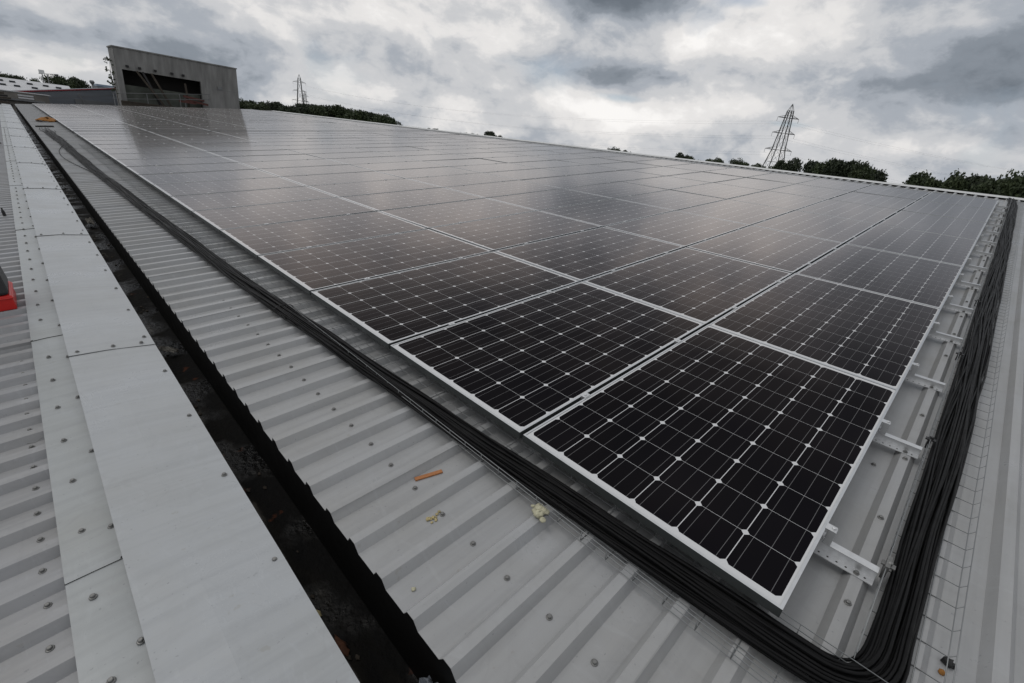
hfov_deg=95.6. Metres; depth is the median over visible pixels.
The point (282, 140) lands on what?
solar panel
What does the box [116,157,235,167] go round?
solar panel
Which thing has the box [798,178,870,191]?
solar panel
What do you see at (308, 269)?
solar panel
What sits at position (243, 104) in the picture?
broadleaf tree
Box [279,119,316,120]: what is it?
solar panel
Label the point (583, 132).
power line
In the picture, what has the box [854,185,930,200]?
solar panel
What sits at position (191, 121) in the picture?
solar panel
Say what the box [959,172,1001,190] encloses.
broadleaf tree
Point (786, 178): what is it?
solar panel
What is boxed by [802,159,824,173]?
broadleaf tree
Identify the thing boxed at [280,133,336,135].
solar panel
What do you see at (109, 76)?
ladder
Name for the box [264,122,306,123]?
solar panel
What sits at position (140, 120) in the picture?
solar panel
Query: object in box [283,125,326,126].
solar panel
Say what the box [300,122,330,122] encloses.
solar panel
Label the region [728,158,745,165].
broadleaf tree
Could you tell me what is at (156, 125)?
solar panel
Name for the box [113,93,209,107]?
guard rail
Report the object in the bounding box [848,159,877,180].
broadleaf tree
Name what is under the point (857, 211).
solar panel
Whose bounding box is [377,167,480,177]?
solar panel
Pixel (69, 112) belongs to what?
solar panel
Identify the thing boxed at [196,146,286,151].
solar panel
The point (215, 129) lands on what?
solar panel
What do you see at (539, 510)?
foam scrap
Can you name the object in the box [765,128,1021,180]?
power line
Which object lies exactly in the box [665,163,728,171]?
solar panel
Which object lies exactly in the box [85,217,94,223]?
debris clump
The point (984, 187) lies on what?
broadleaf tree
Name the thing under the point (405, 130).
solar panel
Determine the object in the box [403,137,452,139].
solar panel
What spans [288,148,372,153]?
solar panel
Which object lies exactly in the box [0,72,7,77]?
broadleaf tree
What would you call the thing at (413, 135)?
solar panel
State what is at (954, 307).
mounting rail
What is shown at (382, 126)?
solar panel
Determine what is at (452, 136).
solar panel
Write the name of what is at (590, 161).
solar panel
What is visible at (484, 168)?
solar panel
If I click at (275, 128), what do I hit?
solar panel
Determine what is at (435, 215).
solar panel
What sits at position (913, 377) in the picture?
mounting rail
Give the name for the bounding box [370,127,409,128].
solar panel
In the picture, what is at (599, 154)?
solar panel
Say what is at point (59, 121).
solar panel
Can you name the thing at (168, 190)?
solar panel
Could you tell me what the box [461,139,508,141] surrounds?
solar panel
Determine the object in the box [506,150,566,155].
solar panel
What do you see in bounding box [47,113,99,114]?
solar panel
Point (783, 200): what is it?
solar panel
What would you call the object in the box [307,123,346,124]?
solar panel
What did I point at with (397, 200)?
solar panel
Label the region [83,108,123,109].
solar panel
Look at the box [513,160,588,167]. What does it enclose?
solar panel
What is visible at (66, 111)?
solar panel
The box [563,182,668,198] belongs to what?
solar panel
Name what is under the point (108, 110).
solar panel
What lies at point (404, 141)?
solar panel
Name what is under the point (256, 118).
solar panel
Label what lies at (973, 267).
mounting rail
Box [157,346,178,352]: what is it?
rag
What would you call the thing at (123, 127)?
solar panel
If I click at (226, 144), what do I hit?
solar panel
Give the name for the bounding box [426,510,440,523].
foam scrap
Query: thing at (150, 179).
solar panel
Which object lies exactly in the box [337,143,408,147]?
solar panel
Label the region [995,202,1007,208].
mounting rail
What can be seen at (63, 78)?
broadleaf tree
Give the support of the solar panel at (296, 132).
on the warehouse
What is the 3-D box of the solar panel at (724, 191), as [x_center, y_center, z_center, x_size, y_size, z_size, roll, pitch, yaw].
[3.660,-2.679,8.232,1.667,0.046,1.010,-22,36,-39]
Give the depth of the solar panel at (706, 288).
3.66 m
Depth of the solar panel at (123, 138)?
11.47 m
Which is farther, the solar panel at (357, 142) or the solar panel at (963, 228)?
the solar panel at (357, 142)
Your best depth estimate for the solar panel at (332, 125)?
20.68 m
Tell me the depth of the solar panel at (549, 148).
14.72 m
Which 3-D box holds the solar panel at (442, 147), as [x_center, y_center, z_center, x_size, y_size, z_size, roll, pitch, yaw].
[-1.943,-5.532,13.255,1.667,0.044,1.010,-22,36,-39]
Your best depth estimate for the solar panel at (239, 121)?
19.92 m
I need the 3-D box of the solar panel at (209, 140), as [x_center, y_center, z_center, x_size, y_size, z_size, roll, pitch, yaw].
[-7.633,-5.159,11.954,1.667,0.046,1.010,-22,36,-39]
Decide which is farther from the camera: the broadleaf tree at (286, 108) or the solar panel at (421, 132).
the broadleaf tree at (286, 108)
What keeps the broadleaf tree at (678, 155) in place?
on the ground
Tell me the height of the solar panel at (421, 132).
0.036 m
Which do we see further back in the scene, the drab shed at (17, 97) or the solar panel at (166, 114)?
the drab shed at (17, 97)
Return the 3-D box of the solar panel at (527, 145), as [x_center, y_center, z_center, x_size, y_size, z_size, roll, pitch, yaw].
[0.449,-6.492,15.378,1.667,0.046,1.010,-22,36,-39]
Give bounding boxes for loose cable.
[59,140,102,178]
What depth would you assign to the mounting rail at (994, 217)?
7.36 m
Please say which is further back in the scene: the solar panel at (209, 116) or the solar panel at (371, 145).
the solar panel at (209, 116)
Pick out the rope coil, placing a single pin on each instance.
(48, 119)
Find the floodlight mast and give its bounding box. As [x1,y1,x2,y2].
[38,69,44,82]
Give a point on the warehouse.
(146, 535)
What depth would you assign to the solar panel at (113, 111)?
22.12 m
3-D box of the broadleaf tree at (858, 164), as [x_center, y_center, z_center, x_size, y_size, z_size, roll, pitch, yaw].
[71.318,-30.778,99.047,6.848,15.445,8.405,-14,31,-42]
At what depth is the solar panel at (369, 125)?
21.75 m
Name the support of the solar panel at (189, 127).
on the warehouse
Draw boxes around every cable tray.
[79,143,887,682]
[852,201,1023,682]
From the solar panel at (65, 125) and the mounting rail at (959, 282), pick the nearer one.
the mounting rail at (959, 282)
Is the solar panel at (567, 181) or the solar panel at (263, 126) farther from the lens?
the solar panel at (263, 126)
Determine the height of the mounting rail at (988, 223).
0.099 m
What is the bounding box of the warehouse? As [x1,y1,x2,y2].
[0,103,1023,682]
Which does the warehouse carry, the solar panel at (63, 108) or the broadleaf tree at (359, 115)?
the solar panel at (63, 108)
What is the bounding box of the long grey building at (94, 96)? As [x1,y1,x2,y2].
[11,87,117,105]
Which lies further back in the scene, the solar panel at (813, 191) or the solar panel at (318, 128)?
the solar panel at (318, 128)
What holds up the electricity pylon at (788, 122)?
on the ground
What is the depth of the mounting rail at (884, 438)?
2.05 m
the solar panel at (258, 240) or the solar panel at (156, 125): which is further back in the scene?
the solar panel at (156, 125)
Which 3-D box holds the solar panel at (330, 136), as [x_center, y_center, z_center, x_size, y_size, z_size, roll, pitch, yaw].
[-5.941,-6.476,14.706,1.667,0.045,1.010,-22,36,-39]
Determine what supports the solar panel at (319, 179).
on the warehouse
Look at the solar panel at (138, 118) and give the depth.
18.41 m
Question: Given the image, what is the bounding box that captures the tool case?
[0,266,16,311]
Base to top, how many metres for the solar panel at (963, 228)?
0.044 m
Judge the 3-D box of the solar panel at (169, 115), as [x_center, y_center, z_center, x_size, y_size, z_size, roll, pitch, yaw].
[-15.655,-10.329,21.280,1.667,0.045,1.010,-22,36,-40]
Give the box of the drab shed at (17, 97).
[0,89,50,110]
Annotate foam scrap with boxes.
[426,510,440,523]
[531,503,549,522]
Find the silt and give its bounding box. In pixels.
[51,168,359,659]
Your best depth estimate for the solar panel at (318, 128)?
18.41 m
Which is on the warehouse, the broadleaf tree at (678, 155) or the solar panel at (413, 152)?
the solar panel at (413, 152)
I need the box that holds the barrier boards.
[179,95,207,107]
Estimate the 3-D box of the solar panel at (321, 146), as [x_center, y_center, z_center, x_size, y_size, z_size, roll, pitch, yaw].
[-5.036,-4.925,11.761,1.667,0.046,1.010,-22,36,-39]
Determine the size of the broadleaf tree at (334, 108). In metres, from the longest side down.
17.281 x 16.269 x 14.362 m
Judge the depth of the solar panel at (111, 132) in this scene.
12.73 m
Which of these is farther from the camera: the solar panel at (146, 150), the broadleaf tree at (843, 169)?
the broadleaf tree at (843, 169)
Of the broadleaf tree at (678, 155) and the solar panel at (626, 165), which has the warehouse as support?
the solar panel at (626, 165)
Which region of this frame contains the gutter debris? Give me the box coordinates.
[334,634,349,656]
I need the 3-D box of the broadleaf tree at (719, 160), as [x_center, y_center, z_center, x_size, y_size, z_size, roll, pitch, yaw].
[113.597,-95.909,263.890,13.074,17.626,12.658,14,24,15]
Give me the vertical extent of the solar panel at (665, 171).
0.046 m
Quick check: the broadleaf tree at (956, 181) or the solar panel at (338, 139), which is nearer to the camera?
the solar panel at (338, 139)
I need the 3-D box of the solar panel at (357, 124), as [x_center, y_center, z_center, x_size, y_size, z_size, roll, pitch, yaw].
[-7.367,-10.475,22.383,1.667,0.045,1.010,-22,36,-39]
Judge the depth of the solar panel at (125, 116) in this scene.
19.48 m
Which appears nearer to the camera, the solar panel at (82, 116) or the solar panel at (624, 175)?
the solar panel at (624, 175)
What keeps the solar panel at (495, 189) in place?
on the warehouse
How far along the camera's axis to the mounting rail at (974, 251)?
5.24 m
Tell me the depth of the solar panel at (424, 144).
13.81 m
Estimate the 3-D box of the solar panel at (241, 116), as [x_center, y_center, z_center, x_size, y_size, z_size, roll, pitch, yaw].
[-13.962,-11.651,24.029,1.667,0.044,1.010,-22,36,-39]
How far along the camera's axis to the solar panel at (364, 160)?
9.84 m
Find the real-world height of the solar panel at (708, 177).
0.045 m
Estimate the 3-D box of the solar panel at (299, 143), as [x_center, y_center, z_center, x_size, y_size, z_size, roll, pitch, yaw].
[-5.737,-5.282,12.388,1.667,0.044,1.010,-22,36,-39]
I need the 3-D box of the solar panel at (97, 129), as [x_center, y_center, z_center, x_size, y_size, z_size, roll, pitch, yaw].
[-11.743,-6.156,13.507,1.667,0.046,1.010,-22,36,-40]
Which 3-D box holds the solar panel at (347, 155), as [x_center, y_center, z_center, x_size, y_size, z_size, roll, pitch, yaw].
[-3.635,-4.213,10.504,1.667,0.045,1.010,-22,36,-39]
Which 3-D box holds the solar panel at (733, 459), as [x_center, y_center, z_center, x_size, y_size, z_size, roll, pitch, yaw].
[0.977,0.316,2.103,1.667,0.046,1.010,-22,36,-39]
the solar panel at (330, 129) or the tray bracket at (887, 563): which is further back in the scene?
the solar panel at (330, 129)
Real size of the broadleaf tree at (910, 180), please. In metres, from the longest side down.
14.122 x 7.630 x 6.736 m
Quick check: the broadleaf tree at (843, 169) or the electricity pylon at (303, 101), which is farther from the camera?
the electricity pylon at (303, 101)
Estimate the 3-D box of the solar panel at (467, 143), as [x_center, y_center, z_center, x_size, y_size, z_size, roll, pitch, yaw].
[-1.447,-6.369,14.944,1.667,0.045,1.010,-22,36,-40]
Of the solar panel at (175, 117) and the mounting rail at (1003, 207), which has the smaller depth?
the mounting rail at (1003, 207)
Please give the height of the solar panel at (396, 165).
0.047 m
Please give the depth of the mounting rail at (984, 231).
6.29 m
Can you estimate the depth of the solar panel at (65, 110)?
21.66 m
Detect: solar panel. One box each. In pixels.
[36,106,79,107]
[37,107,74,107]
[38,107,82,108]
[39,108,85,109]
[41,109,88,110]
[42,110,90,111]
[44,111,93,112]
[45,112,96,113]
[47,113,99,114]
[49,114,105,116]
[51,116,108,117]
[53,117,110,118]
[55,119,116,120]
[57,120,119,122]
[60,122,125,124]
[63,124,131,126]
[66,126,139,128]
[69,128,145,131]
[73,131,154,133]
[77,134,162,137]
[82,136,171,140]
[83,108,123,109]
[86,109,127,110]
[87,139,180,144]
[89,110,131,111]
[91,111,135,112]
[93,143,191,149]
[94,112,139,113]
[97,113,143,114]
[100,114,147,115]
[100,147,205,154]
[103,115,151,116]
[107,151,220,160]
[109,117,160,118]
[111,118,163,119]
[114,119,172,121]
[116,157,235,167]
[120,121,176,122]
[126,123,184,124]
[126,162,255,175]
[128,110,166,111]
[129,124,192,126]
[135,126,201,128]
[136,112,176,113]
[138,169,278,186]
[140,113,181,114]
[140,128,209,130]
[144,114,187,115]
[148,115,191,116]
[149,131,221,133]
[152,116,197,117]
[152,177,304,197]
[156,117,202,118]
[157,133,230,136]
[164,119,212,120]
[164,136,242,139]
[170,120,217,121]
[170,186,336,213]
[172,112,209,113]
[173,139,254,142]
[177,121,223,122]
[180,123,233,124]
[182,114,215,114]
[184,142,270,146]
[188,115,221,115]
[189,125,243,126]
[192,116,227,116]
[192,197,377,232]
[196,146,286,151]
[198,117,239,118]
[198,126,254,128]
[203,118,245,119]
[206,128,264,130]
[208,119,251,120]
[210,150,303,156]
[214,131,274,132]
[218,121,263,122]
[220,211,427,258]
[222,115,258,116]
[222,133,289,135]
[224,122,269,123]
[224,154,323,161]
[229,123,276,124]
[235,117,264,117]
[235,135,300,138]
[239,125,288,126]
[239,159,347,168]
[240,118,272,118]
[246,119,278,119]
[247,138,316,141]
[250,127,300,128]
[252,120,292,121]
[258,121,299,122]
[258,229,492,294]
[259,141,331,145]
[259,164,373,176]
[260,129,312,130]
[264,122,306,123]
[270,131,323,132]
[273,118,308,119]
[274,144,351,149]
[277,124,320,125]
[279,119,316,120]
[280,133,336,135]
[281,171,402,185]
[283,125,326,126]
[286,120,323,121]
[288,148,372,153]
[295,127,341,128]
[296,135,354,137]
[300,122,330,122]
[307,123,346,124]
[307,129,354,130]
[307,138,366,140]
[307,152,393,158]
[308,178,439,196]
[311,251,579,348]
[314,124,354,125]
[322,140,385,143]
[329,156,418,163]
[331,122,368,123]
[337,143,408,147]
[340,123,376,124]
[341,187,483,210]
[349,161,448,170]
[355,124,384,125]
[358,146,426,151]
[361,137,415,139]
[362,126,401,127]
[362,131,407,132]
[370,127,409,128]
[374,140,433,142]
[375,133,422,134]
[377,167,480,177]
[378,150,451,155]
[380,198,536,228]
[385,129,426,130]
[389,135,437,136]
[390,281,704,438]
[391,142,450,146]
[398,154,475,160]
[401,131,442,132]
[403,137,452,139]
[407,172,517,186]
[410,145,472,149]
[415,132,459,134]
[424,139,475,141]
[425,158,504,166]
[429,210,601,250]
[431,135,474,136]
[434,148,499,153]
[437,141,490,144]
[444,180,561,197]
[445,137,490,138]
[450,163,537,172]
[458,144,513,147]
[458,152,525,157]
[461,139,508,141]
[479,147,538,151]
[481,156,554,162]
[483,141,531,143]
[485,168,577,179]
[488,188,612,209]
[495,227,683,281]
[499,143,548,146]
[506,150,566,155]
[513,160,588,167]
[521,146,573,149]
[523,174,619,187]
[523,324,897,617]
[530,154,596,159]
[539,198,674,226]
[543,165,622,173]
[544,149,599,153]
[561,158,625,164]
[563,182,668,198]
[573,152,627,156]
[579,170,662,181]
[583,247,792,325]
[592,162,661,169]
[597,155,656,161]
[604,210,749,247]
[615,190,725,210]
[621,176,711,189]
[629,166,701,175]
[631,159,693,165]
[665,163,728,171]
[670,172,745,182]
[670,183,764,198]
[677,199,794,224]
[687,225,842,274]
[703,168,771,176]
[709,273,941,390]
[715,177,793,190]
[731,190,826,209]
[747,173,819,183]
[753,210,876,244]
[767,184,851,199]
[797,244,963,307]
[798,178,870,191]
[798,199,899,224]
[831,191,916,211]
[846,224,976,265]
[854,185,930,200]
[879,210,985,239]
[903,200,992,222]
[920,192,998,209]
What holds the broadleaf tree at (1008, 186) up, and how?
on the ground
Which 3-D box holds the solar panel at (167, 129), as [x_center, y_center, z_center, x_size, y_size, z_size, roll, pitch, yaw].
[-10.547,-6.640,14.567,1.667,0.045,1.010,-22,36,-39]
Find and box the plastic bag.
[419,675,432,682]
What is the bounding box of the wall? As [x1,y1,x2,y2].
[121,100,171,106]
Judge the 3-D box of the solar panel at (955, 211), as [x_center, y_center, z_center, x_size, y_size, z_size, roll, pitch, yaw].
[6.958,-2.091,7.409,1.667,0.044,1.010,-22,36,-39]
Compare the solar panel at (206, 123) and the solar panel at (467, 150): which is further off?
the solar panel at (206, 123)
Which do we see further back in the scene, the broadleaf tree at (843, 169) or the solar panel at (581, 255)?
the broadleaf tree at (843, 169)
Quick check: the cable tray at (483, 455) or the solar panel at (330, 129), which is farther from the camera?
the solar panel at (330, 129)
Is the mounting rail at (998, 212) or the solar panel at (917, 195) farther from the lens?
the solar panel at (917, 195)
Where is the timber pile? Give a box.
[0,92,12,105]
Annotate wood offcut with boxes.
[414,469,442,480]
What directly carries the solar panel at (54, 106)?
on the warehouse
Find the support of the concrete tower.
on the yard
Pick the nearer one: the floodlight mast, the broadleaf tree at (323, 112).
the floodlight mast
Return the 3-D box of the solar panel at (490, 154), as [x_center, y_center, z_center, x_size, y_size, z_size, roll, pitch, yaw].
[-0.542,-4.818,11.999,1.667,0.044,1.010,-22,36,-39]
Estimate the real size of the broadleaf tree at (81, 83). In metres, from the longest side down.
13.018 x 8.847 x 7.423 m
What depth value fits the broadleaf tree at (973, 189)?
75.10 m
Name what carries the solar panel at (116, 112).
on the warehouse
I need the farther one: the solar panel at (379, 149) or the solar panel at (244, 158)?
the solar panel at (379, 149)
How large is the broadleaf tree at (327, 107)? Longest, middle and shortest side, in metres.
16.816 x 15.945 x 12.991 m
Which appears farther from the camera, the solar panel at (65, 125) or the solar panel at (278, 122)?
the solar panel at (278, 122)
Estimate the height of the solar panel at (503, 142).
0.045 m
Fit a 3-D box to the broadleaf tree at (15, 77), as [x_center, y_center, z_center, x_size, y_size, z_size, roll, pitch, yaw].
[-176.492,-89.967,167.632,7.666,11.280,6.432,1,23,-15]
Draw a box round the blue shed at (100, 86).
[94,84,114,87]
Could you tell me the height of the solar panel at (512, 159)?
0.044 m
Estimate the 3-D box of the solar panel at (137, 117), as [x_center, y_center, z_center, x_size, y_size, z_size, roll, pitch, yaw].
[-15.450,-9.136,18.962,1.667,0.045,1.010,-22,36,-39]
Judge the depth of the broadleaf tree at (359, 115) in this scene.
207.12 m
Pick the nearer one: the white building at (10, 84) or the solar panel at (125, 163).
the solar panel at (125, 163)
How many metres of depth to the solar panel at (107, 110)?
22.76 m
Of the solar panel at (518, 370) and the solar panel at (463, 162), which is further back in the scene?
the solar panel at (463, 162)
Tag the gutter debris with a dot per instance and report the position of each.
(342, 645)
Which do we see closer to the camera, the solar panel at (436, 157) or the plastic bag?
the plastic bag
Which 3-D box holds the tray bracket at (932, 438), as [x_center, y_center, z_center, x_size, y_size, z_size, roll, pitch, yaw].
[1.844,0.442,2.049,0.039,0.054,0.036,-22,36,-39]
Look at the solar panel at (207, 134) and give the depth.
13.18 m
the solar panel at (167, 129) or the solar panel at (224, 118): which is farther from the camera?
the solar panel at (224, 118)
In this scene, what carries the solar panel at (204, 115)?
on the warehouse
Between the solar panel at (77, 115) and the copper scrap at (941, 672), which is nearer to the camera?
the copper scrap at (941, 672)
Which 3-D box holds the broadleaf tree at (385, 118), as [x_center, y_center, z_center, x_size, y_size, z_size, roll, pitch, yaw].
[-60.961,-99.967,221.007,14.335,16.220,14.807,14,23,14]
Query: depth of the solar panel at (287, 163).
8.76 m
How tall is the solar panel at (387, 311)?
0.046 m
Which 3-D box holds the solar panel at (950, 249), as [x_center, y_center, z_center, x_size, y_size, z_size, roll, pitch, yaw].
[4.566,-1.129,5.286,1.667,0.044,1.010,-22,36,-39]
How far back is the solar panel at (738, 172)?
10.93 m
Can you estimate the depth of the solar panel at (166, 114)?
21.94 m
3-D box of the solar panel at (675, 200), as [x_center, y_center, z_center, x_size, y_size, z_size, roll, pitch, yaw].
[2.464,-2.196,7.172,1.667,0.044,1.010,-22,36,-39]
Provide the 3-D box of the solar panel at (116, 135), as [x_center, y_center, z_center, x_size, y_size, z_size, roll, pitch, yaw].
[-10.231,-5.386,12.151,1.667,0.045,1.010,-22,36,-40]
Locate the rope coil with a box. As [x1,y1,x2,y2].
[35,117,55,121]
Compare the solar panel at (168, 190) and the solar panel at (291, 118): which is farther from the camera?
the solar panel at (291, 118)
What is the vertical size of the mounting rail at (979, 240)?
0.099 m
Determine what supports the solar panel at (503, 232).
on the warehouse
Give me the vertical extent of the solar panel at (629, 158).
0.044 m
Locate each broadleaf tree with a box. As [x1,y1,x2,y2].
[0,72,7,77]
[8,74,24,79]
[39,74,69,85]
[52,76,73,88]
[66,76,79,88]
[67,77,91,88]
[239,97,247,108]
[247,101,270,110]
[263,100,282,110]
[277,105,300,113]
[298,103,320,115]
[303,104,328,116]
[321,105,334,117]
[326,104,348,118]
[335,108,355,118]
[342,109,372,121]
[372,114,396,124]
[484,131,494,135]
[675,152,689,158]
[705,157,723,162]
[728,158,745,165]
[751,163,765,167]
[774,157,802,171]
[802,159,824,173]
[811,158,837,173]
[820,157,852,176]
[833,159,860,177]
[842,159,872,177]
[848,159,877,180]
[863,168,888,181]
[902,172,925,185]
[907,170,943,187]
[937,168,973,190]
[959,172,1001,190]
[962,174,995,191]
[975,174,1023,195]
[993,169,1023,197]
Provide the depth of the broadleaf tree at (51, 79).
170.55 m
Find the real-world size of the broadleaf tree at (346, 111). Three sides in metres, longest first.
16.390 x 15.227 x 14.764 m
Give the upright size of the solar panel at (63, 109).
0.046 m
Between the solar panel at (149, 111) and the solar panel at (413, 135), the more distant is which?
the solar panel at (149, 111)
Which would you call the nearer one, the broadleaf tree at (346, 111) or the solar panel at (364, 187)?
the solar panel at (364, 187)
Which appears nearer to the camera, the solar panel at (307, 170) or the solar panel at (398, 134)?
the solar panel at (307, 170)
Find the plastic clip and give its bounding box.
[940,656,954,669]
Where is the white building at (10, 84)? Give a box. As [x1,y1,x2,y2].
[0,77,69,89]
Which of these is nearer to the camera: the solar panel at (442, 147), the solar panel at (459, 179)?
the solar panel at (459, 179)
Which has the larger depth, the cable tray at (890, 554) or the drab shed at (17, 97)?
the drab shed at (17, 97)
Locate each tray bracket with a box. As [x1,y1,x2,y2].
[879,556,895,578]
[924,436,935,447]
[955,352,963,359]
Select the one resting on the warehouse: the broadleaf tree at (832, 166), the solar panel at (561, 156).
the solar panel at (561, 156)
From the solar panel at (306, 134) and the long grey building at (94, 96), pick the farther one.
the long grey building at (94, 96)
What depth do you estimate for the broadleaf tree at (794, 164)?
119.30 m
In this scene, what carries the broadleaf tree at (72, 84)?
on the ground
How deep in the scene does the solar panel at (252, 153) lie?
10.01 m
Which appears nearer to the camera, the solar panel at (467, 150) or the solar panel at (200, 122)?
the solar panel at (467, 150)
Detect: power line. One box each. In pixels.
[297,87,789,155]
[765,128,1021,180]
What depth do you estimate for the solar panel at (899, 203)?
7.99 m
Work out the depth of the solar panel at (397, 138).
15.14 m
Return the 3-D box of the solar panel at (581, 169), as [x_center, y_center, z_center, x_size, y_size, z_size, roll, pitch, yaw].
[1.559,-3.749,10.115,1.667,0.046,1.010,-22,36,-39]
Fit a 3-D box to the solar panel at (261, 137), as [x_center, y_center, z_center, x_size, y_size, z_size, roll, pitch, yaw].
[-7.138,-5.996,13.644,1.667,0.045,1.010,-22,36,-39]
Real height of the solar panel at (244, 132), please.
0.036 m
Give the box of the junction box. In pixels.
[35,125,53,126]
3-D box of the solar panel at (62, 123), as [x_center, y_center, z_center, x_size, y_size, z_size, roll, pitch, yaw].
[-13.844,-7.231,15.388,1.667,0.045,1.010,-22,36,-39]
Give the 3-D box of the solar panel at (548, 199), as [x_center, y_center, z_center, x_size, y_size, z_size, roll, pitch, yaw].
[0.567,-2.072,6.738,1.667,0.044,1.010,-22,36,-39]
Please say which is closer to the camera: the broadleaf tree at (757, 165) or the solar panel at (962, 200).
the solar panel at (962, 200)
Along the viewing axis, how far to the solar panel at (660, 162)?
12.20 m
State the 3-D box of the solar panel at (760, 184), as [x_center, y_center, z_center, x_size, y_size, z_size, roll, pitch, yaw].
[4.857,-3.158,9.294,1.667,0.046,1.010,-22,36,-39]
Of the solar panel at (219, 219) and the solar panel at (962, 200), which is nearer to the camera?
the solar panel at (219, 219)
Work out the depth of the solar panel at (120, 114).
20.82 m
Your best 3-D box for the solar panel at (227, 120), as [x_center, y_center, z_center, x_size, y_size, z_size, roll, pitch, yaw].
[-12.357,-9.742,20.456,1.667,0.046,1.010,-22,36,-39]
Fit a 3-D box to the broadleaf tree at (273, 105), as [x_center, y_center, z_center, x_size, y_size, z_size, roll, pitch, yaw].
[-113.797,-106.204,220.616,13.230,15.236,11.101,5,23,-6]
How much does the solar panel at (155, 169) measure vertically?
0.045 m
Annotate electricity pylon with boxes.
[292,75,308,103]
[761,104,798,167]
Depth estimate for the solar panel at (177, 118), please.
19.92 m
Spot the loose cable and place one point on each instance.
(73, 163)
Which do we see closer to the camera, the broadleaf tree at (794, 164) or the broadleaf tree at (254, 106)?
the broadleaf tree at (794, 164)
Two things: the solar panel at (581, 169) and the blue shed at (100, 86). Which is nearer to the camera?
the solar panel at (581, 169)
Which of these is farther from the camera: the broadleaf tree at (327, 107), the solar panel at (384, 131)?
the broadleaf tree at (327, 107)
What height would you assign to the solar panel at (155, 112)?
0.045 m
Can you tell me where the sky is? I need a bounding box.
[0,0,1023,183]
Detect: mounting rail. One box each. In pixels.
[813,523,879,585]
[872,419,922,458]
[904,362,945,391]
[927,322,962,344]
[942,295,972,314]
[954,274,980,289]
[963,258,986,271]
[971,245,991,256]
[976,235,995,245]
[982,226,998,235]
[986,219,1001,227]
[990,212,1003,219]
[992,207,1005,213]
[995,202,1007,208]
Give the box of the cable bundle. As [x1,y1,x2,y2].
[39,127,1017,682]
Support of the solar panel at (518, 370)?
on the warehouse
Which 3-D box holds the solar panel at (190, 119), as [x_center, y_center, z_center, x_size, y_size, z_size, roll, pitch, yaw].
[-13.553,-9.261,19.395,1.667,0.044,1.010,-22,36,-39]
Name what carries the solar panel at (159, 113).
on the warehouse
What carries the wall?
on the yard
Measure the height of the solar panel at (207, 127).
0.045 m
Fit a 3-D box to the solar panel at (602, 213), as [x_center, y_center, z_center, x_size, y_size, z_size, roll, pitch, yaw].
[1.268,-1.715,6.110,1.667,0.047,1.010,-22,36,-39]
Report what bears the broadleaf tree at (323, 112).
on the ground
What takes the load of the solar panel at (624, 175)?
on the warehouse
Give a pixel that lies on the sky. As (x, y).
(943, 80)
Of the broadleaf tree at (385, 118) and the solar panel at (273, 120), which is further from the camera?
the broadleaf tree at (385, 118)
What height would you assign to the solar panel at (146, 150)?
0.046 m
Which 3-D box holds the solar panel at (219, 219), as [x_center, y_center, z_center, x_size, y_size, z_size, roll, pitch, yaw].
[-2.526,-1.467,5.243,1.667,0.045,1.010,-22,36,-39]
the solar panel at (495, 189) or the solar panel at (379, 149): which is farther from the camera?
the solar panel at (379, 149)
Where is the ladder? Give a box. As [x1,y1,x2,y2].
[103,56,119,105]
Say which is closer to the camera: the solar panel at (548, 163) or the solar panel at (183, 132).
the solar panel at (548, 163)
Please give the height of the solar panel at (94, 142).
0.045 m
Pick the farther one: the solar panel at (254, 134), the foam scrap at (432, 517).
the solar panel at (254, 134)
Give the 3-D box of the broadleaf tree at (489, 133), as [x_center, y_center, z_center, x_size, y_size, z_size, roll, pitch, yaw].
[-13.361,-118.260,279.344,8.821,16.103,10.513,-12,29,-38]
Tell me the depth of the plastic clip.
1.25 m
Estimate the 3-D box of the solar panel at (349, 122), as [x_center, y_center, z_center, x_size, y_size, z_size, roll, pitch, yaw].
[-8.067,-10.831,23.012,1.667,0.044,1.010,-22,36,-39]
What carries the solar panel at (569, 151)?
on the warehouse
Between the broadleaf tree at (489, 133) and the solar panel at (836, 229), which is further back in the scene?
the broadleaf tree at (489, 133)
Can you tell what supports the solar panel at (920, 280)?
on the warehouse
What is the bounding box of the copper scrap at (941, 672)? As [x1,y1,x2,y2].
[938,668,944,675]
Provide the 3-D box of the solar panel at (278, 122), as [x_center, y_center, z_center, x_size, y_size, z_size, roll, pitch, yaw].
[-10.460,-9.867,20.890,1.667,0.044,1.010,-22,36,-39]
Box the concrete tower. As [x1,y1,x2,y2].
[106,45,239,108]
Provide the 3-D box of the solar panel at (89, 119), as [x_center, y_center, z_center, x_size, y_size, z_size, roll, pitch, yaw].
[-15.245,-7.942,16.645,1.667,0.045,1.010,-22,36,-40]
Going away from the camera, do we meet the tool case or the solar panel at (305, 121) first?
the tool case
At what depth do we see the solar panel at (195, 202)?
5.77 m
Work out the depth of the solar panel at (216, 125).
16.83 m
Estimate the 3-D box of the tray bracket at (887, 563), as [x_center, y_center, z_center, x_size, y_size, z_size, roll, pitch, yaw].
[1.178,0.710,1.458,0.056,0.054,0.036,-22,36,-39]
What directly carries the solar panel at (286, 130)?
on the warehouse
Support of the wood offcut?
on the warehouse
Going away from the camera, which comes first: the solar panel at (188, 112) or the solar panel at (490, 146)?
the solar panel at (490, 146)
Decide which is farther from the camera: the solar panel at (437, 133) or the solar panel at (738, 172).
the solar panel at (437, 133)

